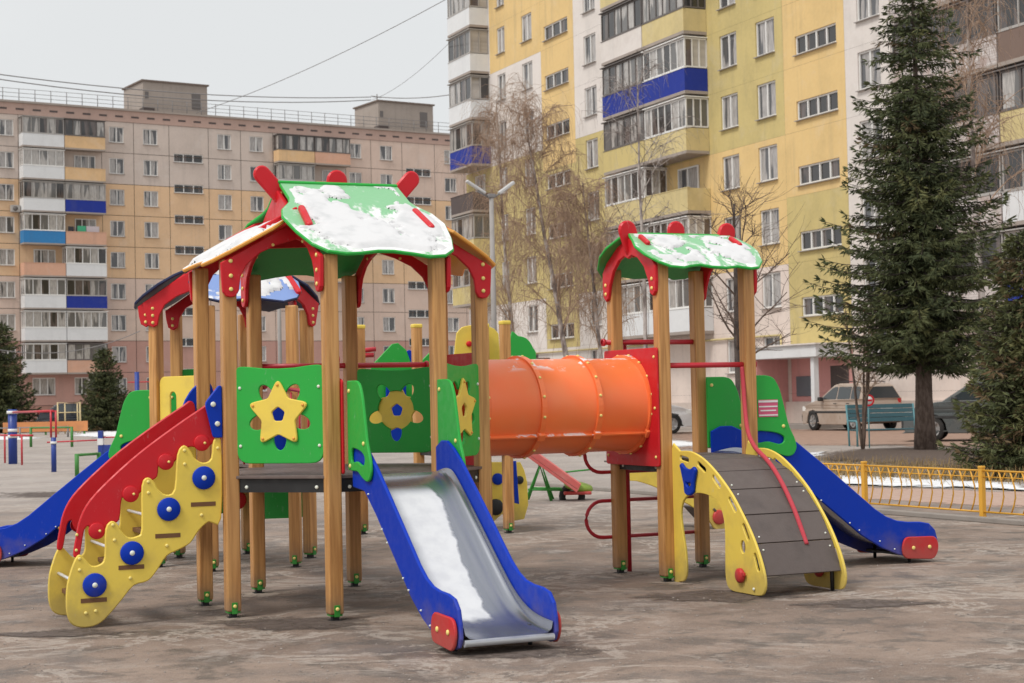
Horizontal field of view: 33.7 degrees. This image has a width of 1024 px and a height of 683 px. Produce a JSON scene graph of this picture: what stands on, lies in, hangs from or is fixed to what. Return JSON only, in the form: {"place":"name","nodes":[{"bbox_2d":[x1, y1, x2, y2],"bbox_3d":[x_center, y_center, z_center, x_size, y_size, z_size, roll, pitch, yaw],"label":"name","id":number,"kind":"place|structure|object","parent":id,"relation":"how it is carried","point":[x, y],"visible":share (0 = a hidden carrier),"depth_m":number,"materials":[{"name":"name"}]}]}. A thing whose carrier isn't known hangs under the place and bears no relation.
{"place":"outdoors","nodes":[
{"label":"outdoors","id":0,"kind":"place"},
{"bbox_2d":[0,0,449,132],"label":"sky","id":1,"kind":"structure","parent":0,"point":[232,47],"materials":[{"name":"white"}]},
{"bbox_2d":[0,427,1023,682],"bbox_3d":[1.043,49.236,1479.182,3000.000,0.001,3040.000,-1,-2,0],"label":"ground","id":2,"kind":"structure","parent":0,"point":[556,535],"depth_m":12.28,"materials":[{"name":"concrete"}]},
{"bbox_2d":[0,321,41,432],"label":"spruce tree","id":3,"kind":"object","parent":2,"relation":"on","point":[11,397],"visible":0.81,"depth_m":102.86,"materials":[{"name":"green plant"}]},
{"bbox_2d":[0,436,43,439],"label":"snow cover","id":4,"kind":"object","parent":2,"relation":"on","point":[2,437],"visible":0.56,"depth_m":84.93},
{"bbox_2d":[3,421,87,434],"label":"barrier","id":5,"kind":"object","parent":4,"relation":"on","point":[79,426],"visible":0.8,"depth_m":93.18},
{"bbox_2d":[7,409,56,471],"bbox_3d":[-12.547,2.523,43.983,0.317,1.522,7.150,0,-2,-24],"label":"pull up frame","id":6,"kind":"object","parent":2,"relation":"on","point":[12,440],"visible":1,"depth_m":46.98,"materials":[{"name":"blue metal"}]},
{"bbox_2d":[0,628,119,636],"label":"dirt patch","id":7,"kind":"object","parent":2,"relation":"on","point":[71,632],"visible":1,"depth_m":11.85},
{"bbox_2d":[34,404,89,426],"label":"parked car","id":8,"kind":"object","parent":2,"relation":"on","point":[43,417],"visible":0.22,"depth_m":102.92,"materials":[{"name":"paint"}]},
{"bbox_2d":[47,431,114,455],"bbox_3d":[-12.233,3.129,51.782,4.105,0.800,0.320,-1,-2,0],"label":"balance post","id":9,"kind":"object","parent":2,"relation":"on","point":[102,448],"visible":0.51,"depth_m":51.65,"materials":[{"name":"metal"}]},
{"bbox_2d":[73,431,115,438],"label":"snow cover","id":10,"kind":"object","parent":2,"relation":"on","point":[106,434],"visible":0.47,"depth_m":90.84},
{"bbox_2d":[57,402,80,433],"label":"goal frame","id":11,"kind":"object","parent":10,"relation":"on","point":[65,412],"visible":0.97,"depth_m":95.27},
{"bbox_2d":[78,347,131,431],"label":"spruce tree","id":12,"kind":"object","parent":10,"relation":"on","point":[101,413],"visible":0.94,"depth_m":101.97,"materials":[{"name":"green plant"}]},
{"bbox_2d":[0,79,468,421],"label":"apartment building","id":13,"kind":"structure","parent":2,"relation":"on","point":[155,190],"depth_m":152.41,"materials":[{"name":"concrete"}]},
{"bbox_2d":[0,119,12,135],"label":"window","id":14,"kind":"structure","parent":13,"relation":"in","point":[6,125],"depth_m":145.64,"materials":[{"name":"glass"}]},
{"bbox_2d":[0,184,13,200],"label":"window","id":15,"kind":"structure","parent":13,"relation":"in","point":[6,190],"depth_m":145.39,"materials":[{"name":"glass"}]},
{"bbox_2d":[0,281,14,297],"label":"window","id":16,"kind":"structure","parent":13,"relation":"in","point":[7,288],"depth_m":145.11,"materials":[{"name":"glass"}]},
{"bbox_2d":[0,216,14,232],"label":"window","id":17,"kind":"structure","parent":13,"relation":"in","point":[6,222],"depth_m":145.29,"materials":[{"name":"glass"}]},
{"bbox_2d":[0,151,14,168],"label":"window","id":18,"kind":"structure","parent":13,"relation":"in","point":[6,158],"depth_m":145.57,"materials":[{"name":"glass"}]},
{"bbox_2d":[0,314,15,330],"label":"window","id":19,"kind":"structure","parent":13,"relation":"in","point":[10,319],"depth_m":145.15,"materials":[{"name":"glass"}]},
{"bbox_2d":[0,249,15,265],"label":"window","id":20,"kind":"structure","parent":13,"relation":"in","point":[7,256],"depth_m":145.24,"materials":[{"name":"glass"}]},
{"bbox_2d":[33,378,54,395],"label":"window","id":21,"kind":"structure","parent":13,"relation":"in","point":[45,386],"depth_m":146.53,"materials":[{"name":"glass"}]},
{"bbox_2d":[34,249,55,262],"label":"window","id":22,"kind":"structure","parent":13,"relation":"in","point":[40,255],"depth_m":146.86,"materials":[{"name":"glass"}]},
{"bbox_2d":[74,155,94,167],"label":"window","id":23,"kind":"structure","parent":13,"relation":"in","point":[80,161],"depth_m":149.10,"materials":[{"name":"metal"}]},
{"bbox_2d":[109,158,124,174],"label":"window","id":24,"kind":"structure","parent":13,"relation":"in","point":[116,165],"depth_m":150.78,"materials":[{"name":"glass"}]},
{"bbox_2d":[109,126,124,143],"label":"window","id":25,"kind":"structure","parent":13,"relation":"in","point":[116,135],"depth_m":150.85,"materials":[{"name":"glass"}]},
{"bbox_2d":[110,220,124,236],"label":"window","id":26,"kind":"structure","parent":13,"relation":"in","point":[117,228],"depth_m":150.60,"materials":[{"name":"glass"}]},
{"bbox_2d":[110,189,125,205],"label":"window","id":27,"kind":"structure","parent":13,"relation":"in","point":[116,195],"depth_m":150.67,"materials":[{"name":"glass"}]},
{"bbox_2d":[111,315,125,330],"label":"window","id":28,"kind":"structure","parent":13,"relation":"in","point":[118,321],"depth_m":150.34,"materials":[{"name":"glass"}]},
{"bbox_2d":[111,252,125,268],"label":"window","id":29,"kind":"structure","parent":13,"relation":"in","point":[117,258],"depth_m":150.51,"materials":[{"name":"glass"}]},
{"bbox_2d":[111,283,126,299],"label":"window","id":30,"kind":"structure","parent":13,"relation":"in","point":[118,290],"depth_m":150.41,"materials":[{"name":"glass"}]},
{"bbox_2d":[112,346,127,362],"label":"window","id":31,"kind":"structure","parent":13,"relation":"in","point":[120,352],"depth_m":150.27,"materials":[{"name":"glass"}]},
{"bbox_2d":[144,191,157,206],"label":"window","id":32,"kind":"structure","parent":13,"relation":"in","point":[150,197],"depth_m":152.37,"materials":[{"name":"glass"}]},
{"bbox_2d":[143,160,158,176],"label":"window","id":33,"kind":"structure","parent":13,"relation":"in","point":[150,166],"depth_m":152.48,"materials":[{"name":"glass"}]},
{"bbox_2d":[143,129,158,145],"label":"window","id":34,"kind":"structure","parent":13,"relation":"in","point":[149,135],"depth_m":152.56,"materials":[{"name":"glass"}]},
{"bbox_2d":[144,222,158,237],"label":"window","id":35,"kind":"structure","parent":13,"relation":"in","point":[151,229],"depth_m":152.30,"materials":[{"name":"metal"}]},
{"bbox_2d":[145,253,158,268],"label":"window","id":36,"kind":"structure","parent":13,"relation":"in","point":[151,259],"depth_m":152.20,"materials":[{"name":"metal"}]},
{"bbox_2d":[0,74,367,97],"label":"overhead wire","id":37,"kind":"object","parent":13,"relation":"attached to","point":[181,92],"visible":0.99,"depth_m":139.92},
{"bbox_2d":[0,79,369,102],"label":"overhead wire","id":38,"kind":"object","parent":13,"relation":"attached to","point":[178,98],"visible":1,"depth_m":139.64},
{"bbox_2d":[173,153,202,163],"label":"window","id":39,"kind":"structure","parent":13,"relation":"in","point":[199,160],"depth_m":154.51,"materials":[{"name":"glass"}]},
{"bbox_2d":[174,184,202,193],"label":"window","id":40,"kind":"structure","parent":13,"relation":"in","point":[191,190],"depth_m":154.36,"materials":[{"name":"glass"}]},
{"bbox_2d":[174,245,203,254],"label":"window","id":41,"kind":"structure","parent":13,"relation":"in","point":[188,250],"depth_m":154.17,"materials":[{"name":"glass"}]},
{"bbox_2d":[174,215,204,224],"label":"window","id":42,"kind":"structure","parent":13,"relation":"in","point":[179,219],"depth_m":154.34,"materials":[{"name":"glass"}]},
{"bbox_2d":[217,134,231,150],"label":"window","id":43,"kind":"structure","parent":13,"relation":"in","point":[223,141],"depth_m":156.41,"materials":[{"name":"glass"}]},
{"bbox_2d":[219,225,231,240],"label":"window","id":44,"kind":"structure","parent":13,"relation":"in","point":[225,231],"depth_m":156.14,"materials":[{"name":"glass"}]},
{"bbox_2d":[218,194,232,210],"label":"window","id":45,"kind":"structure","parent":13,"relation":"in","point":[224,201],"depth_m":156.25,"materials":[{"name":"glass"}]},
{"bbox_2d":[218,164,232,180],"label":"window","id":46,"kind":"structure","parent":13,"relation":"in","point":[224,171],"depth_m":156.33,"materials":[{"name":"glass"}]},
{"bbox_2d":[249,136,263,152],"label":"window","id":47,"kind":"structure","parent":13,"relation":"in","point":[256,143],"depth_m":158.13,"materials":[{"name":"glass"}]},
{"bbox_2d":[250,196,263,211],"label":"window","id":48,"kind":"structure","parent":13,"relation":"in","point":[257,202],"depth_m":157.94,"materials":[{"name":"glass"}]},
{"bbox_2d":[382,260,395,274],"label":"window","id":49,"kind":"structure","parent":13,"relation":"in","point":[387,265],"depth_m":165.20,"materials":[{"name":"glass"}]},
{"bbox_2d":[207,614,262,623],"bbox_3d":[-2.047,2.042,12.446,0.825,0.001,0.718,0,-2,-38],"label":"sand patch","id":50,"kind":"object","parent":2,"relation":"on","point":[219,619],"visible":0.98,"depth_m":12.42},
{"bbox_2d":[277,309,281,363],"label":"street lamp","id":51,"kind":"object","parent":2,"relation":"on","point":[279,336],"visible":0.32,"depth_m":69.98,"materials":[{"name":"metal"}]},
{"bbox_2d":[224,616,375,629],"bbox_3d":[-1.534,2.019,12.119,2.032,0.001,1.220,-1,-2,0],"label":"dirt patch","id":52,"kind":"object","parent":2,"relation":"on","point":[300,623],"visible":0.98,"depth_m":12.10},
{"bbox_2d":[357,320,535,533],"bbox_3d":[-1.026,1.036,20.374,2.582,2.485,1.802,-2,-2,16],"label":"play structure","id":53,"kind":"object","parent":2,"relation":"on","point":[509,495],"visible":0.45,"depth_m":20.35,"materials":[{"name":"yellow wood"}]},
{"bbox_2d":[0,165,937,650],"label":"play structure","id":54,"kind":"object","parent":2,"relation":"on","point":[184,459],"visible":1,"depth_m":13.38,"materials":[{"name":"multicoloured wood"}]},
{"bbox_2d":[465,180,514,330],"bbox_3d":[-0.582,-0.842,52.047,1.589,8.259,0.200,-1,-2,-20],"label":"street lamp","id":55,"kind":"object","parent":2,"relation":"on","point":[491,197],"visible":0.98,"depth_m":52.05,"materials":[{"name":"metal"}]},
{"bbox_2d":[432,72,554,352],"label":"birch tree","id":56,"kind":"object","parent":2,"relation":"on","point":[502,240],"visible":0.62,"depth_m":86.40,"materials":[{"name":"brown plant"}]},
{"bbox_2d":[2,532,1023,682],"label":"grit","id":57,"kind":"object","parent":2,"relation":"on","point":[747,665],"visible":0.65,"depth_m":11.10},
{"bbox_2d":[432,646,601,657],"bbox_3d":[0.089,1.934,10.553,1.906,0.001,0.903,-1,-2,0],"label":"dirt patch","id":58,"kind":"object","parent":2,"relation":"on","point":[518,652],"visible":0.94,"depth_m":10.52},
{"bbox_2d":[468,72,638,356],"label":"birch tree","id":59,"kind":"object","parent":2,"relation":"on","point":[527,118],"visible":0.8,"depth_m":68.13,"materials":[{"name":"brown plant"}]},
{"bbox_2d":[528,454,592,500],"bbox_3d":[0.613,1.990,25.582,1.251,1.148,0.898,-1,-2,0],"label":"seesaw","id":60,"kind":"object","parent":2,"relation":"on","point":[581,490],"visible":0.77,"depth_m":25.51,"materials":[{"name":"red metal"}]},
{"bbox_2d":[526,168,652,358],"bbox_3d":[3.141,-1.436,62.466,5.107,9.972,4.397,-1,-2,0],"label":"birch tree","id":61,"kind":"object","parent":2,"relation":"on","point":[586,253],"visible":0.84,"depth_m":62.03,"materials":[{"name":"brown plant"}]},
{"bbox_2d":[580,48,719,347],"bbox_3d":[4.683,-3.554,59.964,5.528,13.974,3.745,0,-2,-27],"label":"birch tree","id":62,"kind":"object","parent":2,"relation":"on","point":[640,199],"visible":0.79,"depth_m":60.15,"materials":[{"name":"brown plant"}]},
{"bbox_2d":[636,589,803,601],"bbox_3d":[1.575,1.990,13.241,2.401,0.001,1.387,-1,-2,0],"label":"dirt patch","id":63,"kind":"object","parent":2,"relation":"on","point":[732,596],"visible":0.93,"depth_m":13.20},
{"bbox_2d":[446,0,1023,428],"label":"apartment building","id":64,"kind":"structure","parent":2,"relation":"on","point":[766,88],"depth_m":78.08,"materials":[{"name":"paint"}]},
{"bbox_2d":[519,12,531,43],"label":"window","id":65,"kind":"structure","parent":64,"relation":"in","point":[526,19],"depth_m":97.65,"materials":[{"name":"glass"}]},
{"bbox_2d":[522,61,532,91],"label":"window","id":66,"kind":"structure","parent":64,"relation":"in","point":[527,68],"depth_m":97.33,"materials":[{"name":"glass"}]},
{"bbox_2d":[528,305,537,332],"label":"window","id":67,"kind":"structure","parent":64,"relation":"in","point":[532,323],"depth_m":96.90,"materials":[{"name":"metal"}]},
{"bbox_2d":[542,17,566,41],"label":"window","id":68,"kind":"structure","parent":64,"relation":"in","point":[557,28],"depth_m":94.06,"materials":[{"name":"glass"}]},
{"bbox_2d":[543,67,568,91],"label":"window","id":69,"kind":"structure","parent":64,"relation":"in","point":[559,78],"depth_m":93.99,"materials":[{"name":"glass"}]},
{"bbox_2d":[546,118,569,140],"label":"window","id":70,"kind":"structure","parent":64,"relation":"in","point":[561,124],"depth_m":93.67,"materials":[{"name":"glass"}]},
{"bbox_2d":[550,322,574,339],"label":"window","id":71,"kind":"structure","parent":64,"relation":"in","point":[553,329],"depth_m":93.49,"materials":[{"name":"glass"}]},
{"bbox_2d":[581,33,595,66],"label":"window","id":72,"kind":"structure","parent":64,"relation":"in","point":[590,45],"depth_m":90.17,"materials":[{"name":"metal"}]},
{"bbox_2d":[584,85,596,118],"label":"window","id":73,"kind":"structure","parent":64,"relation":"in","point":[590,92],"depth_m":90.08,"materials":[{"name":"plastic"}]},
{"bbox_2d":[585,137,598,169],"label":"window","id":74,"kind":"structure","parent":64,"relation":"in","point":[592,154],"depth_m":90.01,"materials":[{"name":"glass"}]},
{"bbox_2d":[678,165,699,188],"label":"window","id":75,"kind":"structure","parent":64,"relation":"in","point":[688,176],"depth_m":80.59,"materials":[{"name":"metal"}]},
{"bbox_2d":[717,31,736,70],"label":"window","id":76,"kind":"structure","parent":64,"relation":"in","point":[728,42],"depth_m":77.52,"materials":[{"name":"plastic"}]},
{"bbox_2d":[719,92,738,131],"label":"window","id":77,"kind":"structure","parent":64,"relation":"in","point":[729,103],"depth_m":77.39,"materials":[{"name":"glass"}]},
{"bbox_2d":[725,278,733,312],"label":"window","id":78,"kind":"structure","parent":64,"relation":"in","point":[730,282],"depth_m":77.60,"materials":[{"name":"plastic"}]},
{"bbox_2d":[720,154,739,191],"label":"window","id":79,"kind":"structure","parent":64,"relation":"in","point":[731,163],"depth_m":77.33,"materials":[{"name":"glass"}]},
{"bbox_2d":[753,17,774,58],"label":"window","id":80,"kind":"structure","parent":64,"relation":"in","point":[765,28],"depth_m":74.70,"materials":[{"name":"plastic"}]},
{"bbox_2d":[755,80,776,120],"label":"window","id":81,"kind":"structure","parent":64,"relation":"in","point":[767,91],"depth_m":74.59,"materials":[{"name":"plastic"}]},
{"bbox_2d":[756,144,777,183],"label":"window","id":82,"kind":"structure","parent":64,"relation":"in","point":[768,154],"depth_m":74.53,"materials":[{"name":"metal"}]},
{"bbox_2d":[758,208,779,246],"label":"window","id":83,"kind":"structure","parent":64,"relation":"in","point":[773,217],"depth_m":74.42,"materials":[{"name":"glass"}]},
{"bbox_2d":[759,272,781,309],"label":"window","id":84,"kind":"structure","parent":64,"relation":"in","point":[770,284],"depth_m":74.31,"materials":[{"name":"glass"}]},
{"bbox_2d":[792,23,836,56],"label":"window","id":85,"kind":"structure","parent":64,"relation":"in","point":[825,36],"depth_m":71.15,"materials":[{"name":"glass"}]},
{"bbox_2d":[794,90,838,121],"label":"window","id":86,"kind":"structure","parent":64,"relation":"in","point":[826,103],"depth_m":71.05,"materials":[{"name":"glass"}]},
{"bbox_2d":[796,158,839,186],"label":"window","id":87,"kind":"structure","parent":64,"relation":"in","point":[827,170],"depth_m":70.98,"materials":[{"name":"metal"}]},
{"bbox_2d":[797,225,841,251],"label":"window","id":88,"kind":"structure","parent":64,"relation":"in","point":[816,239],"depth_m":71.08,"materials":[{"name":"glass"}]},
{"bbox_2d":[799,294,843,317],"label":"window","id":89,"kind":"structure","parent":64,"relation":"in","point":[809,311],"depth_m":71.15,"materials":[{"name":"glass"}]},
{"bbox_2d":[854,0,879,23],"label":"window","id":90,"kind":"structure","parent":64,"relation":"in","point":[867,9],"depth_m":68.01,"materials":[{"name":"metal"}]},
{"bbox_2d":[855,46,880,91],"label":"window","id":91,"kind":"structure","parent":64,"relation":"in","point":[866,73],"depth_m":67.91,"materials":[{"name":"metal"}]},
{"bbox_2d":[861,119,882,159],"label":"window","id":92,"kind":"structure","parent":64,"relation":"in","point":[866,123],"depth_m":67.96,"materials":[{"name":"glass"}]},
{"bbox_2d":[863,189,884,225],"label":"window","id":93,"kind":"structure","parent":64,"relation":"in","point":[865,212],"depth_m":67.98,"materials":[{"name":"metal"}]},
{"bbox_2d":[660,167,820,401],"bbox_3d":[4.820,-0.518,35.825,3.247,6.348,2.830,-1,-2,0],"label":"bare tree","id":94,"kind":"object","parent":2,"relation":"on","point":[735,323],"visible":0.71,"depth_m":35.90,"materials":[{"name":"brown plant"}]},
{"bbox_2d":[527,481,1023,525],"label":"kerb","id":95,"kind":"structure","parent":2,"relation":"on","point":[1005,521],"depth_m":20.69,"materials":[{"name":"concrete"}]},
{"bbox_2d":[791,599,933,607],"bbox_3d":[2.678,1.944,12.555,1.902,0.001,0.909,-1,-2,0],"label":"dirt patch","id":96,"kind":"object","parent":2,"relation":"on","point":[853,603],"visible":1,"depth_m":12.55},
{"bbox_2d":[719,483,1023,506],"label":"paved path","id":97,"kind":"structure","parent":2,"relation":"on","point":[958,497],"depth_m":24.67,"materials":[{"name":"snow"}]},
{"bbox_2d":[818,448,976,466],"bbox_3d":[9.350,2.576,38.156,6.348,0.100,14.968,-1,-2,0],"label":"soil bed","id":98,"kind":"object","parent":2,"relation":"on","point":[883,454],"visible":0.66,"depth_m":37.94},
{"bbox_2d":[832,306,893,448],"bbox_3d":[9.144,0.779,43.568,1.862,4.073,1.714,-1,-2,0],"label":"bare sapling","id":99,"kind":"object","parent":98,"relation":"on","point":[862,431],"visible":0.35,"depth_m":43.42,"materials":[{"name":"plant"}]},
{"bbox_2d":[802,0,1022,449],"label":"spruce tree","id":100,"kind":"object","parent":98,"relation":"on","point":[926,340],"visible":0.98,"depth_m":40.77,"materials":[{"name":"green plant"}]},
{"bbox_2d":[816,450,1023,487],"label":"dry grass","id":101,"kind":"structure","parent":2,"relation":"on","point":[883,475],"depth_m":30.24,"materials":[{"name":"plant"}]},
{"bbox_2d":[823,461,1023,516],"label":"fence","id":102,"kind":"object","parent":2,"relation":"on","point":[981,476],"visible":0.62,"depth_m":20.77,"materials":[{"name":"metal"}]},
{"bbox_2d":[837,475,1023,489],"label":"snow cover","id":103,"kind":"object","parent":2,"relation":"on","point":[897,482],"visible":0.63,"depth_m":27.63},
{"bbox_2d":[935,229,1023,480],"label":"spruce tree","id":104,"kind":"object","parent":2,"relation":"on","point":[1000,415],"visible":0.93,"depth_m":28.94,"materials":[{"name":"green plant"}]},
{"bbox_2d":[604,461,724,528],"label":"climbing arch","id":105,"kind":"structure","parent":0,"point":[716,518],"depth_m":19.66,"materials":[{"name":"yellow plastic"}]},
{"bbox_2d":[672,429,995,449],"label":"road","id":106,"kind":"structure","parent":0,"point":[840,437],"depth_m":54.72,"materials":[{"name":"asphalt"}]},
{"bbox_2d":[671,405,691,433],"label":"parked car","id":107,"kind":"object","parent":106,"relation":"on","point":[681,416],"visible":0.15,"depth_m":65.63,"materials":[{"name":"white paint"}]},
{"bbox_2d":[672,440,691,445],"bbox_3d":[4.248,3.262,54.661,4.125,0.001,13.942,-1,-2,-10],"label":"snow cover","id":108,"kind":"object","parent":106,"relation":"on","point":[681,443],"visible":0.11,"depth_m":52.68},
{"bbox_2d":[802,381,901,429],"bbox_3d":[13.155,2.473,65.136,2.128,1.888,4.692,0,-2,-24],"label":"parked car","id":109,"kind":"object","parent":106,"relation":"on","point":[828,408],"visible":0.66,"depth_m":64.47,"materials":[{"name":"beige paint"}]},
{"bbox_2d":[845,403,914,446],"bbox_3d":[10.421,2.323,47.154,2.049,1.157,0.776,-1,-2,-11],"label":"bench","id":110,"kind":"object","parent":106,"relation":"on","point":[882,415],"visible":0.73,"depth_m":47.46,"materials":[{"name":"teal paint"}]},
{"bbox_2d":[901,376,994,440],"bbox_3d":[13.908,1.960,49.713,4.692,1.888,2.128,-2,-2,19],"label":"parked car","id":111,"kind":"object","parent":106,"relation":"on","point":[946,422],"visible":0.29,"depth_m":49.22,"materials":[{"name":"grey paint"}]},
{"bbox_2d":[902,0,1023,376],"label":"birch tree","id":112,"kind":"object","parent":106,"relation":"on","point":[969,89],"visible":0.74,"depth_m":50.08,"materials":[{"name":"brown plant"}]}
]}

